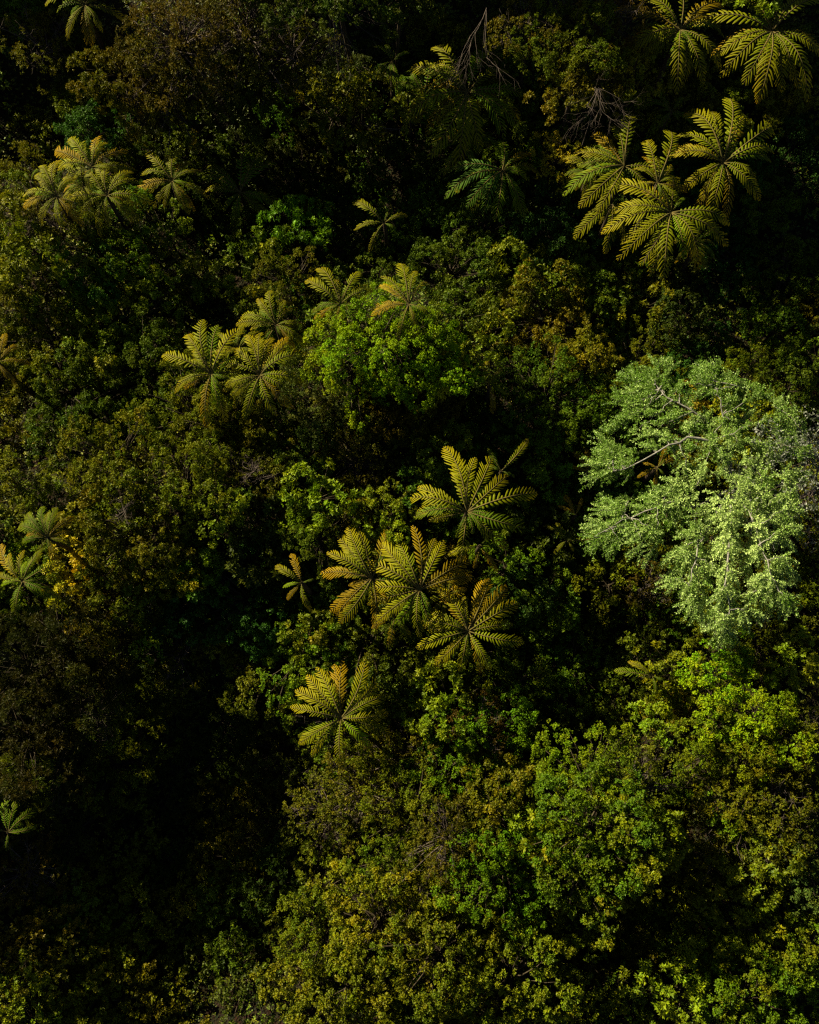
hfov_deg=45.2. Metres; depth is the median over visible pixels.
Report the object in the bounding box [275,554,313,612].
tree fern
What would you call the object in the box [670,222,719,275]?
tree fern
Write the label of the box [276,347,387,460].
leaved shrub
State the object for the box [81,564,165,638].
twiggy shrub
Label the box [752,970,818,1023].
broadleaf shrub
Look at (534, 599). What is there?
broadleaf shrub
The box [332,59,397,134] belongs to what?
open shrub
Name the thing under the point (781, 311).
broadleaf shrub
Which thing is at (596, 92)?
dead shrub
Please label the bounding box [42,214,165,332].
broadleaf shrub
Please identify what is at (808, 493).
twiggy tree
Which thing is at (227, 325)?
broadleaf shrub
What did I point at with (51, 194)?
tree fern
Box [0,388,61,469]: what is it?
open shrub
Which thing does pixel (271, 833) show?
leaved shrub
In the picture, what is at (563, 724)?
open shrub
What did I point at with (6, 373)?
tree fern
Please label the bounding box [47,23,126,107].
leaved shrub
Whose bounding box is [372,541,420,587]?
tree fern
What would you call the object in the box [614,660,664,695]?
tree fern
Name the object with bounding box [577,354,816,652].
pale tree
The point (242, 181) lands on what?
tree fern
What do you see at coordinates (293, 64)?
twiggy shrub
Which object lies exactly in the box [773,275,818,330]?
broadleaf shrub
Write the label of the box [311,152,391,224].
leaved shrub
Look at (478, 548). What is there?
tree fern
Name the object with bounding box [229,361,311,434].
leaved shrub
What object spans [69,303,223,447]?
leaved shrub
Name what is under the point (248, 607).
broadleaf shrub
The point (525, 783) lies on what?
rosette shrub
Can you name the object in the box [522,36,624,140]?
broadleaf shrub
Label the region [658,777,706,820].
leaved shrub
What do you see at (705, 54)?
broadleaf shrub
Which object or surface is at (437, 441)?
rosette shrub
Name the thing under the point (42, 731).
needle leaved tree
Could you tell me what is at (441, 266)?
broadleaf shrub
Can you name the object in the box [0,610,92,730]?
needle leaved tree
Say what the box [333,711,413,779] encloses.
leaved shrub
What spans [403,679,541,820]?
leaved shrub
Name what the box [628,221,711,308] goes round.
broadleaf shrub
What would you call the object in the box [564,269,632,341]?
broadleaf shrub
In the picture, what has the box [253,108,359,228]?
broadleaf shrub
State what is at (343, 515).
broadleaf shrub
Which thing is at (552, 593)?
broadleaf shrub
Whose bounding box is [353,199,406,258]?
tree fern
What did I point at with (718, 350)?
leaved shrub
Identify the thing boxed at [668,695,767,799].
leaved shrub
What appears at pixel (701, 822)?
twiggy shrub
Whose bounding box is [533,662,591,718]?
broadleaf shrub
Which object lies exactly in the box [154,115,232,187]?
broadleaf shrub
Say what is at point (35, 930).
open shrub
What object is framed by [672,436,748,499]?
broadleaf shrub
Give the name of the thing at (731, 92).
broadleaf shrub
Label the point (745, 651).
leaved shrub
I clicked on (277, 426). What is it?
leaved shrub
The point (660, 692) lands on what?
rosette shrub
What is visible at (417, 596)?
tree fern
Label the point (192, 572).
broadleaf shrub
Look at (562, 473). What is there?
rosette shrub
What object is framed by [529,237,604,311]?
broadleaf shrub
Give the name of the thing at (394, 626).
tree fern
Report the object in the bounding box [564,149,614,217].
tree fern
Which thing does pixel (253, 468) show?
dead shrub
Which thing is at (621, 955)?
broadleaf shrub
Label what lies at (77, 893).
open shrub
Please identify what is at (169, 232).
open shrub
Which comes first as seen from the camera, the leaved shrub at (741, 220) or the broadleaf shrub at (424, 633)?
the broadleaf shrub at (424, 633)
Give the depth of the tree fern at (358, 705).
41.96 m
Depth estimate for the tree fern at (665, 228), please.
45.35 m
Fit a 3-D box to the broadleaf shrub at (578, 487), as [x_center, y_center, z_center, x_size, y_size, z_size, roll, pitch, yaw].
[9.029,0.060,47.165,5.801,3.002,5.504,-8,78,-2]
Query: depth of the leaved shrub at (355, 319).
44.52 m
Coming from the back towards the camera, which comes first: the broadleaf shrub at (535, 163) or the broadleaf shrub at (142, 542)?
the broadleaf shrub at (535, 163)
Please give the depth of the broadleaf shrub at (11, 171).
48.60 m
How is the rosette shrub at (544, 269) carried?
on the ground
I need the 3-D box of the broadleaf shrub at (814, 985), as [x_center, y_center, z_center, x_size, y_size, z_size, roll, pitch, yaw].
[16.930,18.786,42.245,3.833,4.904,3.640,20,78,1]
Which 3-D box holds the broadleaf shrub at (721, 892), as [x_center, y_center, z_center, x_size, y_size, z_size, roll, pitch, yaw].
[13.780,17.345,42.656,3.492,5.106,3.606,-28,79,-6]
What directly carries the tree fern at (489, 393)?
on the ground
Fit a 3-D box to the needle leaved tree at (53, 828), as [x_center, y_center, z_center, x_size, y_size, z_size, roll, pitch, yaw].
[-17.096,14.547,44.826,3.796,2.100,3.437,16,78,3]
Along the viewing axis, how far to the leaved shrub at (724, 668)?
42.92 m
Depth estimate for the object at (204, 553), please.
43.59 m
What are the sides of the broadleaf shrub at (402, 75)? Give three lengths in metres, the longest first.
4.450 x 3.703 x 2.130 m
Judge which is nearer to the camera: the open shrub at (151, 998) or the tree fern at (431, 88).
the open shrub at (151, 998)
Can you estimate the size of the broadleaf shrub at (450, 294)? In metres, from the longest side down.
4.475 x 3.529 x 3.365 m
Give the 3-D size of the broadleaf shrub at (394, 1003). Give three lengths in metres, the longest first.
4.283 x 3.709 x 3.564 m
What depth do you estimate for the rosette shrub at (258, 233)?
49.46 m
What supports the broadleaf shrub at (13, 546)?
on the ground
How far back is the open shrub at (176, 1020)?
44.23 m
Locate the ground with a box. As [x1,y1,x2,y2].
[0,0,818,1023]
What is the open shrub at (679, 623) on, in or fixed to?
on the ground
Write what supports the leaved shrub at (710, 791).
on the ground
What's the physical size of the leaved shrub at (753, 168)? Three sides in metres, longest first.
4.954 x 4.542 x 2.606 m
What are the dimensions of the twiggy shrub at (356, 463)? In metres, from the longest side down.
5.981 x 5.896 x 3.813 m
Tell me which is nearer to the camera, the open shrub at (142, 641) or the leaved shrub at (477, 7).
the open shrub at (142, 641)
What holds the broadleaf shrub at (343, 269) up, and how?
on the ground
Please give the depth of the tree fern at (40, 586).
41.25 m
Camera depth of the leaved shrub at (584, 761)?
41.53 m
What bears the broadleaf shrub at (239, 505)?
on the ground
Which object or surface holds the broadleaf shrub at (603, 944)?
on the ground
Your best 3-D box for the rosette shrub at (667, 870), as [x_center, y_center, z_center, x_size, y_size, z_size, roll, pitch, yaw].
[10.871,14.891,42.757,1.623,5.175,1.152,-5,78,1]
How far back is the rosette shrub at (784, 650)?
43.62 m
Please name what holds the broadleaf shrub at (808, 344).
on the ground
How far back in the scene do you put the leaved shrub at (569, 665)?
45.63 m
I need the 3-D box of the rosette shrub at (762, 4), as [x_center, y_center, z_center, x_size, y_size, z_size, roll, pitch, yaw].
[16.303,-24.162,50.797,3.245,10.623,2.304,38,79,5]
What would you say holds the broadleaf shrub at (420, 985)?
on the ground
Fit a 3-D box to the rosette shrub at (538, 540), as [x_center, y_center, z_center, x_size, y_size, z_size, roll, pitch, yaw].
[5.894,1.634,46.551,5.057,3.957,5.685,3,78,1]
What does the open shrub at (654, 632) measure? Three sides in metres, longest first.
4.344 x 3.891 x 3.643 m
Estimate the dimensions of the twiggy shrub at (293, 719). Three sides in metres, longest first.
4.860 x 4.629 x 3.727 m
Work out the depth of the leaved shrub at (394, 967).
42.28 m
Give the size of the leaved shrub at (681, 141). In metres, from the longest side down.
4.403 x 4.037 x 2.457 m
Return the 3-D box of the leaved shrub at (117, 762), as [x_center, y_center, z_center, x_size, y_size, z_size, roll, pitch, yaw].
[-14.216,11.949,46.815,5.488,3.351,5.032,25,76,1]
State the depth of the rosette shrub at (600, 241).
50.65 m
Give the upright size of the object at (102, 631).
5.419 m
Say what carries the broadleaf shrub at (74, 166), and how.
on the ground
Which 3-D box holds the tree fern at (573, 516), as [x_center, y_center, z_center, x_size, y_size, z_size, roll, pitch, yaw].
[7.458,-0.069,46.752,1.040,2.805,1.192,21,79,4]
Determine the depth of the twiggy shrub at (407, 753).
43.58 m
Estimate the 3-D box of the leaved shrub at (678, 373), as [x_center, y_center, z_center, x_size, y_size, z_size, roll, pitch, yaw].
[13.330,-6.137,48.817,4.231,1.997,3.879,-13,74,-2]
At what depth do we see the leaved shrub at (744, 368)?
48.35 m
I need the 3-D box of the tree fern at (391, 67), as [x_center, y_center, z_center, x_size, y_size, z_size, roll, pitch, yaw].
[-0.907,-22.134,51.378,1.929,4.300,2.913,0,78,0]
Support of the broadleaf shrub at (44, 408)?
on the ground
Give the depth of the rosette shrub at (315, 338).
44.41 m
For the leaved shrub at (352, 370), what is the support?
on the ground
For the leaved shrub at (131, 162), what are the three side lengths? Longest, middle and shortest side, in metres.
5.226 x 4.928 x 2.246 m
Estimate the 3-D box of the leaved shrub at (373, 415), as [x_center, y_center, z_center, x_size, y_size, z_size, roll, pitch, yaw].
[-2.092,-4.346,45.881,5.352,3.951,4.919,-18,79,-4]
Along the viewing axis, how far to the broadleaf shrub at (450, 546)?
45.43 m
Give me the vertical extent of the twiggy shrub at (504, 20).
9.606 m
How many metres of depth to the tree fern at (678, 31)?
46.80 m
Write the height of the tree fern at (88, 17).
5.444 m
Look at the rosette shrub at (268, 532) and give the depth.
43.85 m
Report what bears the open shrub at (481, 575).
on the ground
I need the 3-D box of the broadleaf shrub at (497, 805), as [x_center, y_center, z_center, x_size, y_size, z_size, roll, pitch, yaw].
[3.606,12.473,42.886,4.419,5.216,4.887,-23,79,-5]
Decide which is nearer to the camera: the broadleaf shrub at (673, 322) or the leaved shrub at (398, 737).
the leaved shrub at (398, 737)
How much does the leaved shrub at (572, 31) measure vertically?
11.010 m
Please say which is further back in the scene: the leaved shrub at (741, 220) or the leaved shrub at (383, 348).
the leaved shrub at (741, 220)
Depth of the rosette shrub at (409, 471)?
44.51 m
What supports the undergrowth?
on the ground
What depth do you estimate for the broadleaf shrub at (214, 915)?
44.76 m
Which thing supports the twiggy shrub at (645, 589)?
on the ground
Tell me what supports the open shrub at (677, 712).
on the ground
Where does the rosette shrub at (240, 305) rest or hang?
on the ground
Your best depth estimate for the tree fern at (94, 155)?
45.98 m
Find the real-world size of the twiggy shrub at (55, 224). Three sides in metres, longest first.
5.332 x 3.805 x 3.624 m
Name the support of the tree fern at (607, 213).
on the ground
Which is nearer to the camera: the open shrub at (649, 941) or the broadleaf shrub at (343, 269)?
the open shrub at (649, 941)
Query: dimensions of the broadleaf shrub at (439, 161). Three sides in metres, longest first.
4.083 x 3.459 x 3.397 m
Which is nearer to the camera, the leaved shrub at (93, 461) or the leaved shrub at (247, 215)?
the leaved shrub at (93, 461)
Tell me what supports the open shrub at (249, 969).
on the ground
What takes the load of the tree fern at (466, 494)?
on the ground
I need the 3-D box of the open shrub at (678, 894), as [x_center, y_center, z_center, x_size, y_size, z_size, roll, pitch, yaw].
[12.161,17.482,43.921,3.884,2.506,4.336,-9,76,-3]
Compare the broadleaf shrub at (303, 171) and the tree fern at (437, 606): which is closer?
the tree fern at (437, 606)
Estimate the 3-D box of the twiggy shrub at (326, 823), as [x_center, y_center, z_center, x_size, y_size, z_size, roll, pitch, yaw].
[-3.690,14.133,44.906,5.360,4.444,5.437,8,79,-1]
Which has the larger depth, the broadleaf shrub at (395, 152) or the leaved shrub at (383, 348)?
the broadleaf shrub at (395, 152)
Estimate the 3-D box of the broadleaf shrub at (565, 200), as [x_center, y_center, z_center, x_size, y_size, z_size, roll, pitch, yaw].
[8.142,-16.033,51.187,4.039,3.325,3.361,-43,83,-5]
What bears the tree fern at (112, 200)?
on the ground
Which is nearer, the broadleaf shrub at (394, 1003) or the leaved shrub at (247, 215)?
the broadleaf shrub at (394, 1003)
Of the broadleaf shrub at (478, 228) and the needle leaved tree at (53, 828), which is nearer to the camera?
the needle leaved tree at (53, 828)
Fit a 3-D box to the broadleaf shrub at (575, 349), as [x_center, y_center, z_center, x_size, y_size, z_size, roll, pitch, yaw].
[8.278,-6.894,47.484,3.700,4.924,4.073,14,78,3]
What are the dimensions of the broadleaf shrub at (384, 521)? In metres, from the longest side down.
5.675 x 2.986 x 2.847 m
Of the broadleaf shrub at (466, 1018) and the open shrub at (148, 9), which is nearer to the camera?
the broadleaf shrub at (466, 1018)
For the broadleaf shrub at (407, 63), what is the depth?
51.91 m
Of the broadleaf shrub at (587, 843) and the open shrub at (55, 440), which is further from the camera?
the open shrub at (55, 440)
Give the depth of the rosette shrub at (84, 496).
43.68 m
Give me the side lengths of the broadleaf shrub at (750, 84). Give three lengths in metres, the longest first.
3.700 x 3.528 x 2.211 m
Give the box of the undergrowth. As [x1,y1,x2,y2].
[0,0,818,1023]
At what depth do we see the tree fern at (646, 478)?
45.03 m
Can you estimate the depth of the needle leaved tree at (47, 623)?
42.21 m
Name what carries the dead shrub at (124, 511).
on the ground
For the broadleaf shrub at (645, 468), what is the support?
on the ground
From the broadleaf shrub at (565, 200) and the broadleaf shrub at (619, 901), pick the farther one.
the broadleaf shrub at (565, 200)
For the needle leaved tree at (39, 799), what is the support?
on the ground
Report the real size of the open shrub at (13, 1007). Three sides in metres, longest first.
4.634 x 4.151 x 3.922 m
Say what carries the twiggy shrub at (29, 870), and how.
on the ground
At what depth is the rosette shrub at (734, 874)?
41.05 m
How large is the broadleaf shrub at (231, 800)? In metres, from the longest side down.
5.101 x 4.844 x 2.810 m
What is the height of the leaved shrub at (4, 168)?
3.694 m
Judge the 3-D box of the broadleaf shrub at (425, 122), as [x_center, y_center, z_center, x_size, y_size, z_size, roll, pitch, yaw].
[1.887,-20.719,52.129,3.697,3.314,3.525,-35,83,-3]
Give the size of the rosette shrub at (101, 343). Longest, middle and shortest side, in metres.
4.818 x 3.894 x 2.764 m
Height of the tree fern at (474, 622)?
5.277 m
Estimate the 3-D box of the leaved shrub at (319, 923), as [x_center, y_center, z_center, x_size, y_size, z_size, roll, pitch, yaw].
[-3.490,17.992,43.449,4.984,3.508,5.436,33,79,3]
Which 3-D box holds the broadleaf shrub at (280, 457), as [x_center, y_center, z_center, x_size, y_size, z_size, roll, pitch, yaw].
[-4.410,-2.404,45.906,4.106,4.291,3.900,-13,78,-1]
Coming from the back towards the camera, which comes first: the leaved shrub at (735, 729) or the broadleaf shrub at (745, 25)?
the broadleaf shrub at (745, 25)
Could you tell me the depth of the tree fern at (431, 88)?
49.85 m
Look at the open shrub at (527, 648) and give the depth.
46.53 m
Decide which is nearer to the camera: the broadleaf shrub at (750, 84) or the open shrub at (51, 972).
the open shrub at (51, 972)
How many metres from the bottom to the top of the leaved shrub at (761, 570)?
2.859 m
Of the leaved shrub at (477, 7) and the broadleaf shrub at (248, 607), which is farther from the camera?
the leaved shrub at (477, 7)
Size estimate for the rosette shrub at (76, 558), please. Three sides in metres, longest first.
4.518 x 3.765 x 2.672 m
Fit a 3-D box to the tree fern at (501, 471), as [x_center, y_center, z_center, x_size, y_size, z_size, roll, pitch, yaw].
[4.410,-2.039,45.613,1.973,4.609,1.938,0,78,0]
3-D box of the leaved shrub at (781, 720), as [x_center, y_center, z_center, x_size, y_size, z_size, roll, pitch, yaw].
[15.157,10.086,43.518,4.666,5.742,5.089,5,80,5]
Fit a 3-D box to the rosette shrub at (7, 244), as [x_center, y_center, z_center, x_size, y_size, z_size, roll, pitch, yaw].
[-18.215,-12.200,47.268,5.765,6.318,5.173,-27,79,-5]
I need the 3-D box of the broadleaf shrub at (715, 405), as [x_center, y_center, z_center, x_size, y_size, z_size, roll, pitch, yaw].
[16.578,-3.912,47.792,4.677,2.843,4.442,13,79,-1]
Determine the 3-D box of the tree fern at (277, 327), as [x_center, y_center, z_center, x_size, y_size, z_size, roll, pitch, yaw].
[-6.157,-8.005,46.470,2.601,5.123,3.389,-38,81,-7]
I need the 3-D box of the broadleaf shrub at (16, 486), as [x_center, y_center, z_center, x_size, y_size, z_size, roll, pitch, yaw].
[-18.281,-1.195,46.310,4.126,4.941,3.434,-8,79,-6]
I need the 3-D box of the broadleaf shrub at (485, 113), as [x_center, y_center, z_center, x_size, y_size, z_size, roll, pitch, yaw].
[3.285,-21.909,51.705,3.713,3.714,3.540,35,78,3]
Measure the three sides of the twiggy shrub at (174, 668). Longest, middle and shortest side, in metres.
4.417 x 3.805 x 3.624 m
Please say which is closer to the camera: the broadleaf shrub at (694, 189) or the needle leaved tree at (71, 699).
the needle leaved tree at (71, 699)
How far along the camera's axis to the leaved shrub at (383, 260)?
49.88 m
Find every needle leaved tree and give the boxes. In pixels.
[0,582,110,699]
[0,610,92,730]
[0,673,91,802]
[0,719,111,827]
[0,742,64,831]
[0,794,79,866]
[28,643,131,761]
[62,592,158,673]
[72,625,145,709]
[108,667,191,765]
[117,643,192,725]
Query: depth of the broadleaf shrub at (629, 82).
46.84 m
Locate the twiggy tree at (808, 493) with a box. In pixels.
[716,405,818,559]
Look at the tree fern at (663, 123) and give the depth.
48.98 m
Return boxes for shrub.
[0,0,70,41]
[0,5,88,94]
[0,140,44,201]
[0,168,40,248]
[0,190,99,296]
[0,219,42,302]
[0,257,68,354]
[0,278,113,403]
[0,339,58,411]
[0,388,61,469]
[0,446,56,515]
[0,469,101,576]
[0,527,72,630]
[0,821,72,907]
[0,882,97,997]
[0,913,119,1023]
[0,925,82,1023]
[6,104,84,166]
[9,179,85,250]
[14,844,131,956]
[22,347,141,446]
[22,403,93,473]
[35,964,142,1023]
[41,532,98,611]
[42,141,114,210]
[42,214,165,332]
[44,200,80,243]
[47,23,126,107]
[47,69,114,124]
[52,98,133,157]
[53,263,185,401]
[56,403,171,519]
[56,677,137,755]
[59,181,147,271]
[59,243,129,307]
[59,483,141,541]
[60,328,145,385]
[64,720,186,817]
[65,32,183,147]
[65,934,135,1023]
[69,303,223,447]
[72,524,187,629]
[76,472,201,595]
[79,431,181,539]
[79,874,165,968]
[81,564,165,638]
[88,921,172,992]
[91,174,154,243]
[92,123,182,207]
[100,939,189,1023]
[102,233,191,328]
[104,595,172,663]
[106,0,247,119]
[108,495,135,525]
[114,57,227,171]
[125,345,251,469]
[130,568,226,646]
[134,197,215,272]
[134,979,210,1023]
[136,435,241,542]
[137,0,183,65]
[138,625,212,700]
[144,534,209,601]
[145,910,240,1009]
[151,165,224,238]
[153,0,315,111]
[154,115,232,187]
[157,328,235,386]
[164,274,222,332]
[167,253,236,309]
[172,371,282,488]
[174,6,301,147]
[175,477,251,548]
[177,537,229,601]
[182,537,308,663]
[183,862,283,985]
[185,753,282,843]
[187,819,274,907]
[194,186,287,272]
[194,925,290,1023]
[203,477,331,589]
[206,439,297,517]
[209,398,303,478]
[210,125,291,223]
[215,320,290,394]
[216,618,330,734]
[218,0,335,74]
[221,830,312,935]
[222,284,277,327]
[223,791,310,892]
[226,223,292,281]
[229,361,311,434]
[236,693,316,810]
[240,572,369,719]
[241,457,264,483]
[243,82,299,148]
[244,4,355,112]
[248,194,336,281]
[249,274,335,366]
[249,911,340,1023]
[251,244,330,327]
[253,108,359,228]
[261,66,389,171]
[261,549,333,621]
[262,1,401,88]
[268,417,353,499]
[273,335,330,407]
[274,454,365,540]
[275,871,378,998]
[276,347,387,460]
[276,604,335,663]
[276,675,383,783]
[277,756,378,879]
[278,0,405,76]
[281,489,368,591]
[285,924,396,1023]
[290,306,373,374]
[291,838,364,923]
[298,585,428,704]
[299,305,408,434]
[299,722,426,855]
[301,409,422,519]
[305,253,366,310]
[305,560,378,636]
[309,203,391,287]
[309,367,430,458]
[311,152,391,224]
[314,24,409,102]
[315,474,396,546]
[319,281,458,399]
[321,856,446,985]
[325,283,400,363]
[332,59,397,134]
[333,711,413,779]
[341,246,427,297]
[341,813,426,902]
[341,989,413,1023]
[345,126,429,198]
[346,338,467,460]
[349,525,425,602]
[349,625,454,729]
[350,486,415,554]
[352,698,462,815]
[352,751,485,878]
[354,190,433,259]
[356,299,486,414]
[360,874,512,1023]
[360,917,428,1011]
[361,111,400,139]
[369,0,445,74]
[369,59,431,122]
[370,846,453,934]
[373,477,422,524]
[378,592,462,667]
[384,971,469,1023]
[385,87,425,142]
[385,656,492,752]
[394,529,488,617]
[394,780,502,893]
[395,443,444,508]
[398,179,462,238]
[398,225,500,317]
[399,299,447,350]
[400,40,468,108]
[402,130,474,181]
[403,343,470,423]
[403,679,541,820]
[404,841,500,943]
[408,410,478,492]
[408,951,497,1023]
[410,89,475,139]
[416,457,496,543]
[430,273,500,344]
[430,798,562,944]
[432,609,510,696]
[434,55,502,126]
[434,184,536,276]
[436,14,508,83]
[436,688,512,763]
[438,150,503,215]
[438,565,515,648]
[441,8,514,97]
[443,639,561,751]
[443,888,585,1023]
[445,421,516,484]
[445,751,558,859]
[453,312,525,390]
[455,0,523,40]
[457,110,543,203]
[458,461,542,552]
[466,531,546,608]
[470,236,571,330]
[471,44,552,145]
[475,256,609,375]
[483,0,569,91]
[484,332,615,457]
[484,492,586,605]
[485,552,581,649]
[486,553,557,623]
[491,889,567,977]
[493,617,564,692]
[499,200,580,271]
[503,0,631,105]
[504,808,585,870]
[506,746,566,821]
[508,89,576,157]
[516,749,668,910]
[519,130,582,194]
[519,593,573,638]
[520,430,573,507]
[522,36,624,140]
[523,702,598,772]
[525,939,630,1023]
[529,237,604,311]
[530,718,649,847]
[532,623,602,700]
[533,168,595,235]
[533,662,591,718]
[536,461,647,573]
[536,806,636,938]
[544,518,621,593]
[547,324,624,407]
[549,197,619,251]
[555,896,615,955]
[558,553,649,628]
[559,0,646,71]
[560,71,643,165]
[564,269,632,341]
[564,734,696,847]
[565,655,655,734]
[568,115,637,185]
[569,404,667,502]
[570,373,647,452]
[570,910,661,999]
[574,151,667,218]
[585,227,664,303]
[587,934,677,1023]
[588,771,692,890]
[594,319,687,414]
[594,449,712,548]
[594,513,685,590]
[594,840,664,916]
[595,46,673,132]
[596,600,694,687]
[602,271,676,337]
[606,896,703,1004]
[611,929,745,1023]
[615,558,672,613]
[618,102,680,167]
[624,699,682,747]
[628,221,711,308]
[630,669,721,752]
[631,284,711,357]
[633,569,712,642]
[633,638,707,721]
[634,378,736,483]
[635,19,718,92]
[638,861,729,944]
[641,351,709,424]
[643,156,719,226]
[648,75,721,138]
[648,107,722,184]
[651,846,684,873]
[652,0,743,39]
[654,729,772,843]
[654,908,750,995]
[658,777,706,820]
[660,505,744,604]
[660,809,762,909]
[666,315,747,398]
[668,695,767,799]
[669,780,785,887]
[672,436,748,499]
[675,638,757,716]
[678,652,795,759]
[680,574,771,654]
[681,918,812,1023]
[684,883,788,971]
[688,82,754,137]
[688,131,779,208]
[690,177,761,239]
[691,705,818,841]
[703,679,818,798]
[706,886,818,1001]
[707,344,777,412]
[707,815,808,928]
[708,18,790,92]
[708,386,791,469]
[708,465,799,545]
[708,624,754,678]
[711,597,796,690]
[712,0,782,70]
[716,58,783,109]
[717,514,812,590]
[718,757,818,885]
[726,295,814,370]
[731,691,818,804]
[739,233,818,328]
[745,112,818,209]
[745,806,818,916]
[751,354,818,427]
[752,544,818,659]
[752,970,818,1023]
[754,77,818,144]
[760,432,818,511]
[760,501,818,609]
[761,0,818,81]
[762,623,818,703]
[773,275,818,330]
[775,901,818,998]
[777,336,818,404]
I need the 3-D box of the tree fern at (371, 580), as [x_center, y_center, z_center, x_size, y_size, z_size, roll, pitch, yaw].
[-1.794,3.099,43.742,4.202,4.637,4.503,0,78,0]
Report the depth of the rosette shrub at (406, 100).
49.24 m
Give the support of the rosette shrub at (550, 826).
on the ground
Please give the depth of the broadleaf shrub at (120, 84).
48.16 m
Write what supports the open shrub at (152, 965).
on the ground
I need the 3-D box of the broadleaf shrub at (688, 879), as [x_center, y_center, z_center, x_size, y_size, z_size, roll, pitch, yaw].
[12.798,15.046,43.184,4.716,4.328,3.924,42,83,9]
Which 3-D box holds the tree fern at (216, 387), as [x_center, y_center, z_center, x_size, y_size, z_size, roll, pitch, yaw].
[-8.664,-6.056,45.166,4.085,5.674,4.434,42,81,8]
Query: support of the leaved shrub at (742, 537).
on the ground
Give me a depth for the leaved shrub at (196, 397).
44.83 m
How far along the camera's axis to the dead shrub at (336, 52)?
46.48 m
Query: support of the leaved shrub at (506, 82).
on the ground
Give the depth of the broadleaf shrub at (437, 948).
40.47 m
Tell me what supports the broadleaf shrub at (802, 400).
on the ground
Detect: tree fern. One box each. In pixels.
[0,333,37,395]
[0,543,62,619]
[0,796,45,847]
[18,506,82,565]
[22,160,96,246]
[24,169,52,213]
[45,0,132,57]
[54,136,133,220]
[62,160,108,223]
[66,160,152,245]
[136,150,209,218]
[162,320,259,427]
[203,145,282,238]
[212,323,262,374]
[217,333,310,419]
[236,290,306,355]
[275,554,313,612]
[290,659,392,770]
[305,267,374,334]
[320,526,414,629]
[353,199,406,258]
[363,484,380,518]
[366,525,471,638]
[371,263,437,349]
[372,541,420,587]
[372,588,419,644]
[373,45,409,105]
[393,63,458,133]
[400,44,523,169]
[410,446,536,565]
[416,578,523,672]
[426,573,465,618]
[431,118,500,182]
[444,141,538,221]
[448,540,497,571]
[476,361,505,412]
[487,439,528,491]
[544,523,612,554]
[559,495,582,524]
[562,114,672,224]
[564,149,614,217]
[572,448,590,483]
[573,202,625,253]
[601,177,729,280]
[605,0,724,99]
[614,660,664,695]
[622,129,686,244]
[636,88,692,149]
[637,449,683,488]
[664,97,774,227]
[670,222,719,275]
[690,0,818,103]
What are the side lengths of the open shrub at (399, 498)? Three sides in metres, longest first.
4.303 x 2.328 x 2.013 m
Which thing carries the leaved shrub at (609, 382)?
on the ground
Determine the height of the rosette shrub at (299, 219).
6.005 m
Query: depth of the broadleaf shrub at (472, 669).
45.08 m
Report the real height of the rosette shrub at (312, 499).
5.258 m
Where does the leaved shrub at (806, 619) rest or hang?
on the ground
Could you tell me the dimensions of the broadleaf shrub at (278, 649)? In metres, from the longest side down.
6.252 x 5.933 x 4.709 m
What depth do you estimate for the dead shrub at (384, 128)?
51.09 m
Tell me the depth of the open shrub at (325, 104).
50.87 m
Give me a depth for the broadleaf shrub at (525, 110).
50.86 m
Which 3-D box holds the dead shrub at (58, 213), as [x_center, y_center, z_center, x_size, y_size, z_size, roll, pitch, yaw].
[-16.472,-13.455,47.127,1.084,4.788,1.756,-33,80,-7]
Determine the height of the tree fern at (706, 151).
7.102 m
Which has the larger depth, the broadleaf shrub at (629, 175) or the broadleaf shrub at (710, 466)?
the broadleaf shrub at (629, 175)
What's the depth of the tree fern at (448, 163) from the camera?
49.59 m
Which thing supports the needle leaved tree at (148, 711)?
on the ground
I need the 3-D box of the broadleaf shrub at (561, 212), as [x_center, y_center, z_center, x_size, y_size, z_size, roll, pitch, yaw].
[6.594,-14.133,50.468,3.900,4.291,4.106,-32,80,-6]
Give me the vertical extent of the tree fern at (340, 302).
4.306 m
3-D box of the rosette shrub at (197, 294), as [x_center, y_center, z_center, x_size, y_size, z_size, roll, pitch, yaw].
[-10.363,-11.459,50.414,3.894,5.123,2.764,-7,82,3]
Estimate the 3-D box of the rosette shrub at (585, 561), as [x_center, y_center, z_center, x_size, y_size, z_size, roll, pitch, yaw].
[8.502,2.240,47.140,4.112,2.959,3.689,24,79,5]
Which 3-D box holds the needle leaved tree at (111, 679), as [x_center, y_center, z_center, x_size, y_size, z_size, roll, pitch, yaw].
[-13.770,7.271,45.125,3.529,6.433,3.970,10,78,2]
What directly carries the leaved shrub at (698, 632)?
on the ground
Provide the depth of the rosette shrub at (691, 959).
41.03 m
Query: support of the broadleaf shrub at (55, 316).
on the ground
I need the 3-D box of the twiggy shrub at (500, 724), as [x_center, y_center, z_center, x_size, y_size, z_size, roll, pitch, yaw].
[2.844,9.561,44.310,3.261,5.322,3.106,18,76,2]
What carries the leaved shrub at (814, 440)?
on the ground
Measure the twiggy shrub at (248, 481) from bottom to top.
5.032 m
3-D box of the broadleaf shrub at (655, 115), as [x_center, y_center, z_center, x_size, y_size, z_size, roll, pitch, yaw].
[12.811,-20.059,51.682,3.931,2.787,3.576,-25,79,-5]
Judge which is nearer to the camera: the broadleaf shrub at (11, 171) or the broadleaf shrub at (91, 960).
the broadleaf shrub at (91, 960)
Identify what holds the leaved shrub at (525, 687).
on the ground
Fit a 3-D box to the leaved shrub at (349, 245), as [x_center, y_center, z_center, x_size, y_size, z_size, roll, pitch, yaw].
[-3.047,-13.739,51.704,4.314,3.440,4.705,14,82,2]
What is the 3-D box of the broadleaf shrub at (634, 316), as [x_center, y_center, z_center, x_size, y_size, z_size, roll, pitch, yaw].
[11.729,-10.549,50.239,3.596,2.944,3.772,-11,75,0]

